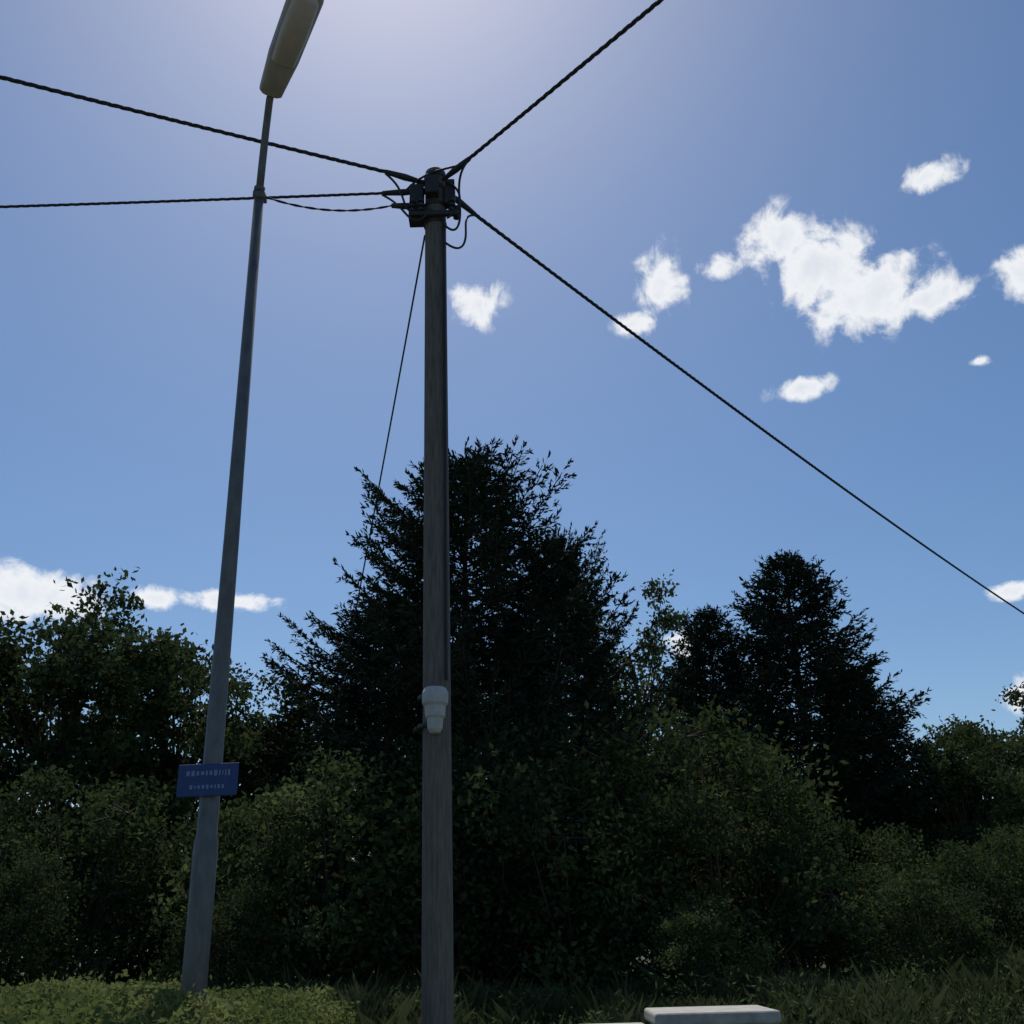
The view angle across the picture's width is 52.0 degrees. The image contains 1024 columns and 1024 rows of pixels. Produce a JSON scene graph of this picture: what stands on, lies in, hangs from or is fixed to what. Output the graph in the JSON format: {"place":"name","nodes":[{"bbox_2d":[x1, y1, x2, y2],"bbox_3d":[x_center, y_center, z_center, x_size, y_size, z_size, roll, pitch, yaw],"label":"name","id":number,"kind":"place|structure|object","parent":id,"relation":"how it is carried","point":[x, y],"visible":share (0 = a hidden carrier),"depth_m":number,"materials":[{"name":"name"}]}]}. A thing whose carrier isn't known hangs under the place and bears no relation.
{"place":"outdoors","nodes":[
{"label":"outdoors","id":0,"kind":"place"},
{"bbox_2d":[0,0,1023,952],"label":"sky","id":1,"kind":"structure","parent":0,"point":[813,210],"materials":[{"name":"blue"}]},
{"bbox_2d":[2,950,1023,1023],"bbox_3d":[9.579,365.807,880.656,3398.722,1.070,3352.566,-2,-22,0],"label":"ground","id":2,"kind":"structure","parent":0,"point":[822,966],"depth_m":22.83,"materials":[{"name":"green plant"}]},
{"bbox_2d":[0,654,70,839],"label":"broadleaf tree","id":3,"kind":"object","parent":2,"relation":"on","point":[6,723],"visible":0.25,"depth_m":24.24,"materials":[{"name":"green plant"}]},
{"bbox_2d":[0,781,96,969],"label":"shrub","id":4,"kind":"object","parent":2,"relation":"on","point":[8,840],"visible":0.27,"depth_m":16.13,"materials":[{"name":"green plant"}]},
{"bbox_2d":[0,846,119,986],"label":"shrub","id":5,"kind":"object","parent":2,"relation":"on","point":[10,966],"visible":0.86,"depth_m":14.15,"materials":[{"name":"green plant"}]},
{"bbox_2d":[0,567,206,970],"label":"broadleaf tree","id":6,"kind":"object","parent":2,"relation":"on","point":[53,676],"visible":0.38,"depth_m":23.52,"materials":[{"name":"green plant"}]},
{"bbox_2d":[0,761,266,981],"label":"shrub","id":7,"kind":"object","parent":2,"relation":"on","point":[108,893],"visible":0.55,"depth_m":16.27,"materials":[{"name":"green plant"}]},
{"bbox_2d":[8,620,298,969],"bbox_3d":[-7.258,6.066,22.170,5.610,8.028,5.882,17,-29,-37],"label":"broadleaf tree","id":8,"kind":"object","parent":2,"relation":"on","point":[163,659],"visible":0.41,"depth_m":21.79,"materials":[{"name":"green plant"}]},
{"bbox_2d":[0,968,359,1023],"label":"hedge","id":9,"kind":"object","parent":2,"relation":"on","point":[79,1001],"visible":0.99,"depth_m":6.06,"materials":[{"name":"green plant"}]},
{"bbox_2d":[83,798,313,979],"bbox_3d":[-5.154,6.376,17.300,3.733,3.146,3.750,-7,-23,14],"label":"shrub","id":10,"kind":"object","parent":2,"relation":"on","point":[157,944],"visible":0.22,"depth_m":16.54,"materials":[{"name":"green plant"}]},
{"bbox_2d":[140,878,314,991],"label":"shrub","id":11,"kind":"object","parent":2,"relation":"on","point":[222,921],"visible":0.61,"depth_m":13.89,"materials":[{"name":"green plant"}]},
{"bbox_2d":[181,0,323,1016],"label":"street lamp","id":12,"kind":"object","parent":2,"relation":"on","point":[294,28],"visible":1,"depth_m":7.76,"materials":[{"name":"grey metal"}]},
{"bbox_2d":[176,762,238,797],"bbox_3d":[-2.051,1.817,7.104,0.420,0.215,0.064,-4,-23,6],"label":"street sign","id":13,"kind":"object","parent":12,"relation":"attached to","point":[203,780],"visible":1,"depth_m":7.08,"materials":[{"name":"blue metal"}]},
{"bbox_2d":[161,663,363,961],"bbox_3d":[-5.587,7.020,23.861,5.701,7.528,5.841,18,-30,-39],"label":"broadleaf tree","id":14,"kind":"object","parent":2,"relation":"on","point":[292,715],"visible":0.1,"depth_m":24.54,"materials":[{"name":"green plant"}]},
{"bbox_2d":[148,742,496,986],"bbox_3d":[-3.118,5.580,16.291,5.086,3.966,5.231,10,-25,-25],"label":"shrub","id":15,"kind":"object","parent":2,"relation":"on","point":[312,931],"visible":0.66,"depth_m":15.32,"materials":[{"name":"green plant"}]},
{"bbox_2d":[92,585,654,976],"bbox_3d":[-3.301,5.930,22.788,12.680,8.635,8.604,-9,-24,16],"label":"conifer tree","id":16,"kind":"object","parent":2,"relation":"on","point":[357,646],"visible":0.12,"depth_m":22.53,"materials":[{"name":"green plant"}]},
{"bbox_2d":[382,157,476,1023],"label":"utility pole","id":17,"kind":"object","parent":2,"relation":"on","point":[433,197],"visible":1,"depth_m":8.28,"materials":[{"name":"grey wood"}]},
{"bbox_2d":[0,192,381,207],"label":"overhead cable","id":18,"kind":"object","parent":17,"relation":"attached to","point":[184,200],"visible":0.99,"depth_m":9.84,"materials":[{"name":"grey plastic"}]},
{"bbox_2d":[0,75,385,172],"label":"overhead cable","id":19,"kind":"object","parent":17,"relation":"attached to","point":[126,108],"visible":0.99,"depth_m":9.01,"materials":[{"name":"grey plastic"}]},
{"bbox_2d":[266,196,390,211],"bbox_3d":[-1.635,-2.778,9.384,1.211,0.378,0.024,11,-26,-28],"label":"lamp feed cable","id":20,"kind":"object","parent":17,"relation":"attached to","point":[325,209],"visible":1,"depth_m":9.33,"materials":[{"name":"grey plastic"}]},
{"bbox_2d":[320,235,424,790],"bbox_3d":[-2.040,1.274,13.593,0.018,4.167,10.305,4,-23,-14],"label":"service cable","id":21,"kind":"object","parent":17,"relation":"attached to","point":[379,483],"visible":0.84,"depth_m":11.78,"materials":[{"name":"grey plastic"}]},
{"bbox_2d":[468,0,663,159],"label":"overhead cable","id":22,"kind":"object","parent":17,"relation":"attached to","point":[591,57],"visible":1,"depth_m":8.66,"materials":[{"name":"grey plastic"}]},
{"bbox_2d":[474,214,1023,613],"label":"overhead cable","id":23,"kind":"object","parent":17,"relation":"attached to","point":[534,259],"visible":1,"depth_m":13.17,"materials":[{"name":"grey plastic"}]},
{"bbox_2d":[264,701,649,983],"bbox_3d":[-0.823,5.450,16.618,5.575,4.538,5.600,16,-28,-36],"label":"shrub","id":24,"kind":"object","parent":2,"relation":"on","point":[408,830],"visible":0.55,"depth_m":15.53,"materials":[{"name":"green plant"}]},
{"bbox_2d":[9,783,945,962],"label":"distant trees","id":25,"kind":"object","parent":2,"relation":"on","point":[64,960],"depth_m":37.35,"materials":[{"name":"green plant"}]},
{"bbox_2d":[256,435,750,980],"bbox_3d":[-0.385,3.959,21.848,9.250,11.668,13.631,8,-24,-21],"label":"conifer tree","id":26,"kind":"object","parent":2,"relation":"on","point":[476,511],"visible":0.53,"depth_m":20.91,"materials":[{"name":"green plant"}]},
{"bbox_2d":[450,521,681,977],"bbox_3d":[1.001,5.332,23.624,5.593,10.268,8.242,-12,-25,23],"label":"conifer tree","id":27,"kind":"object","parent":2,"relation":"on","point":[607,647],"visible":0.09,"depth_m":23.51,"materials":[{"name":"green plant"}]},
{"bbox_2d":[453,756,737,992],"bbox_3d":[1.135,5.535,15.966,4.600,3.819,4.579,1,-23,-7],"label":"shrub","id":28,"kind":"object","parent":2,"relation":"on","point":[571,962],"visible":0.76,"depth_m":15.03,"materials":[{"name":"green plant"}]},
{"bbox_2d":[600,1022,643,1023],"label":"utility cabinet","id":29,"kind":"object","parent":2,"relation":"on","point":[623,1023],"visible":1,"depth_m":6.15,"materials":[{"name":"grey"}]},
{"bbox_2d":[569,569,722,965],"bbox_3d":[4.594,8.131,33.459,6.349,12.429,5.541,-8,-23,14],"label":"broadleaf tree","id":30,"kind":"object","parent":2,"relation":"on","point":[668,622],"visible":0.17,"depth_m":33.67,"materials":[{"name":"green plant"}]},
{"bbox_2d":[618,711,758,934],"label":"broadleaf tree","id":31,"kind":"object","parent":2,"relation":"on","point":[672,781],"visible":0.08,"depth_m":26.00,"materials":[{"name":"green plant"}]},
{"bbox_2d":[509,694,890,979],"bbox_3d":[3.004,5.577,17.117,5.600,4.566,5.575,-8,-23,14],"label":"shrub","id":32,"kind":"object","parent":2,"relation":"on","point":[780,790],"visible":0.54,"depth_m":16.30,"materials":[{"name":"green plant"}]},
{"bbox_2d":[623,889,785,991],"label":"shrub","id":33,"kind":"object","parent":2,"relation":"on","point":[687,927],"visible":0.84,"depth_m":13.59,"materials":[{"name":"green plant"}]},
{"bbox_2d":[644,1005,781,1023],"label":"utility cabinet","id":34,"kind":"object","parent":2,"relation":"on","point":[744,1014],"visible":1,"depth_m":5.82,"materials":[{"name":"grey metal"}]},
{"bbox_2d":[640,604,816,959],"bbox_3d":[5.655,7.523,29.294,7.361,10.377,6.593,17,-29,-38],"label":"conifer tree","id":35,"kind":"object","parent":2,"relation":"on","point":[705,623],"visible":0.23,"depth_m":30.08,"materials":[{"name":"green plant"}]},
{"bbox_2d":[680,735,839,939],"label":"broadleaf tree","id":36,"kind":"object","parent":2,"relation":"on","point":[735,769],"visible":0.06,"depth_m":24.67,"materials":[{"name":"green plant"}]},
{"bbox_2d":[679,795,939,972],"bbox_3d":[4.484,6.346,17.662,4.412,3.310,4.537,5,-23,-15],"label":"shrub","id":37,"kind":"object","parent":2,"relation":"on","point":[765,886],"visible":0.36,"depth_m":16.83,"materials":[{"name":"green plant"}]},
{"bbox_2d":[687,549,1022,967],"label":"conifer tree","id":38,"kind":"object","parent":2,"relation":"on","point":[779,632],"visible":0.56,"depth_m":27.07,"materials":[{"name":"green plant"}]},
{"bbox_2d":[789,814,1004,968],"bbox_3d":[6.342,6.741,18.241,3.484,2.785,3.500,10,-25,-25],"label":"shrub","id":39,"kind":"object","parent":2,"relation":"on","point":[887,844],"visible":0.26,"depth_m":17.98,"materials":[{"name":"green plant"}]},
{"bbox_2d":[798,668,1016,966],"bbox_3d":[9.594,8.161,28.236,6.227,8.301,6.952,2,-23,-8],"label":"conifer tree","id":40,"kind":"object","parent":2,"relation":"on","point":[872,774],"visible":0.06,"depth_m":28.16,"materials":[{"name":"green plant"}]},
{"bbox_2d":[838,862,1017,977],"bbox_3d":[5.829,5.861,14.827,2.240,1.796,2.250,-14,-26,27],"label":"shrub","id":41,"kind":"object","parent":2,"relation":"on","point":[900,902],"visible":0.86,"depth_m":14.54,"materials":[{"name":"green plant"}]},
{"bbox_2d":[855,722,1023,932],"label":"broadleaf tree","id":42,"kind":"object","parent":2,"relation":"on","point":[966,783],"visible":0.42,"depth_m":25.36,"materials":[{"name":"green plant"}]},
{"bbox_2d":[907,824,1023,957],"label":"shrub","id":43,"kind":"object","parent":2,"relation":"on","point":[1003,843],"visible":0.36,"depth_m":18.16,"materials":[{"name":"green plant"}]},
{"bbox_2d":[907,714,1023,950],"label":"broadleaf tree","id":44,"kind":"object","parent":2,"relation":"on","point":[971,725],"visible":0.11,"depth_m":27.64,"materials":[{"name":"green plant"}]},
{"bbox_2d":[968,820,1023,950],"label":"shrub","id":45,"kind":"object","parent":2,"relation":"on","point":[1014,839],"visible":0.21,"depth_m":19.59,"materials":[{"name":"green plant"}]},
{"bbox_2d":[977,681,1023,880],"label":"broadleaf tree","id":46,"kind":"object","parent":2,"relation":"on","point":[1015,695],"visible":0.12,"depth_m":29.51,"materials":[{"name":"green plant"}]},
{"bbox_2d":[1007,896,1023,918],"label":"shrub","id":47,"kind":"object","parent":2,"relation":"on","point":[1022,899],"visible":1,"depth_m":15.72,"materials":[{"name":"green plant"}]},
{"bbox_2d":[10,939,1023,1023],"bbox_3d":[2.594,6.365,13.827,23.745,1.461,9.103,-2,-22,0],"label":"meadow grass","id":48,"kind":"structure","parent":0,"point":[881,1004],"depth_m":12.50,"materials":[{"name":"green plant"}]}
]}

